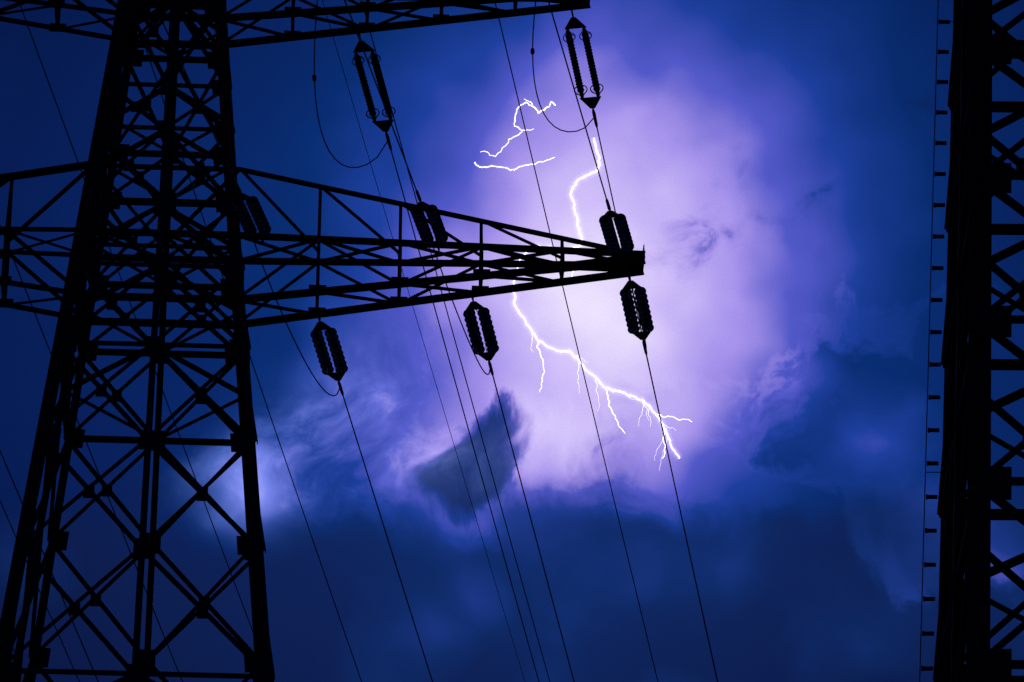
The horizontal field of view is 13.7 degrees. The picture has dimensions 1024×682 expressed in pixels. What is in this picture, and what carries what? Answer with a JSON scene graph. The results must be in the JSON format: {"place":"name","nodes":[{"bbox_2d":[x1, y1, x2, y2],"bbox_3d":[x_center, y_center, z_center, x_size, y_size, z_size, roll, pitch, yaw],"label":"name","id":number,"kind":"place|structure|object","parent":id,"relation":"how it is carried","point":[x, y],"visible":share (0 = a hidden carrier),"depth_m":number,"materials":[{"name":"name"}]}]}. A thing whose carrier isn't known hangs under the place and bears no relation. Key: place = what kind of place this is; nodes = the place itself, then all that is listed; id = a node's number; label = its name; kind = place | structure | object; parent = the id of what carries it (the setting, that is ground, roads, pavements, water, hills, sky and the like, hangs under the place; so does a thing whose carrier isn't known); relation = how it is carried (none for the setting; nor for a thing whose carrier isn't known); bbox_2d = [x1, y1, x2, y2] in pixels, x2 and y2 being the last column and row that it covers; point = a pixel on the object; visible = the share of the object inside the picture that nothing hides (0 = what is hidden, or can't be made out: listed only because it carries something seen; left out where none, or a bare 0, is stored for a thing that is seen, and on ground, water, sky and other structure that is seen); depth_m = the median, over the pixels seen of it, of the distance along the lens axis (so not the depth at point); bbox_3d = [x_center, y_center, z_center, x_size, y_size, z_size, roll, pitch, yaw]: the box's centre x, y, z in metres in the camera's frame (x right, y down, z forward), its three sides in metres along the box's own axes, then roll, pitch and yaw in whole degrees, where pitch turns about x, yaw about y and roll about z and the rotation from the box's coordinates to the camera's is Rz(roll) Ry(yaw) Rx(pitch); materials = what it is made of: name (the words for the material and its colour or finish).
{"place":"outdoors","nodes":[
{"label":"outdoors","id":0,"kind":"place"},
{"bbox_2d":[0,0,1023,681],"label":"sky","id":1,"kind":"structure","parent":0,"point":[770,162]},
{"bbox_2d":[513,138,679,458],"bbox_3d":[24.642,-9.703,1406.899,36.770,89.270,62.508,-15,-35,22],"label":"lightning","id":2,"kind":"object","parent":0,"point":[570,351],"visible":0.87,"depth_m":1400.00,"materials":[{"name":"white"}]},
{"bbox_2d":[475,101,691,450],"bbox_3d":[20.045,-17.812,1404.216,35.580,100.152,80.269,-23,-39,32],"label":"lightning branches","id":3,"kind":"object","parent":2,"relation":"attached to","point":[573,271],"visible":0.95,"depth_m":1400.00,"materials":[{"name":"white"}]},
{"bbox_2d":[530,330,667,468],"bbox_3d":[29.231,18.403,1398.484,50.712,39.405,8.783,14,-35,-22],"label":"lightning tendrils","id":4,"kind":"object","parent":2,"relation":"attached to","point":[615,391],"visible":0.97,"depth_m":1400.00,"materials":[{"name":"white"}]},
{"label":"ground","id":5,"kind":"structure","parent":0,"visible":0},
{"bbox_2d":[0,0,645,681],"bbox_3d":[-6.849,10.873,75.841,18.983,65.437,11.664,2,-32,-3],"label":"pylon","id":6,"kind":"object","parent":5,"relation":"on","point":[100,202],"visible":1,"depth_m":83.39,"materials":[{"name":"metal"}]},
{"bbox_2d":[231,196,653,374],"bbox_3d":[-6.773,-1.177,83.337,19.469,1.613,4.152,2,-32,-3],"label":"insulator glass discs","id":7,"kind":"object","parent":6,"relation":"attached to","point":[434,220],"visible":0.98,"depth_m":83.96,"materials":[{"name":"grey glass"}]},
{"bbox_2d":[234,5,650,395],"bbox_3d":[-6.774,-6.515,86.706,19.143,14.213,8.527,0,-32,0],"label":"insulator fittings","id":8,"kind":"object","parent":6,"relation":"attached to","point":[589,102],"visible":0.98,"depth_m":85.33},
{"bbox_2d":[0,0,717,681],"bbox_3d":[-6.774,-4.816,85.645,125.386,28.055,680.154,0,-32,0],"label":"conductors","id":9,"kind":"object","parent":8,"relation":"hanging from","point":[424,346],"visible":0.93,"depth_m":93.58,"materials":[{"name":"metal"}]},
{"bbox_2d":[354,32,599,116],"bbox_3d":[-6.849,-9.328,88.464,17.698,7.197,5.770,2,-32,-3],"label":"insulator long rods","id":10,"kind":"object","parent":6,"relation":"attached to","point":[572,55],"visible":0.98,"depth_m":88.61,"materials":[{"name":"brown ceramic"}]},
{"bbox_2d":[919,0,1023,681],"bbox_3d":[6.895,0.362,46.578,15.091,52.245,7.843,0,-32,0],"label":"pylon","id":11,"kind":"object","parent":5,"relation":"on","point":[975,321],"visible":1,"depth_m":45.98,"materials":[{"name":"metal"}]}
]}

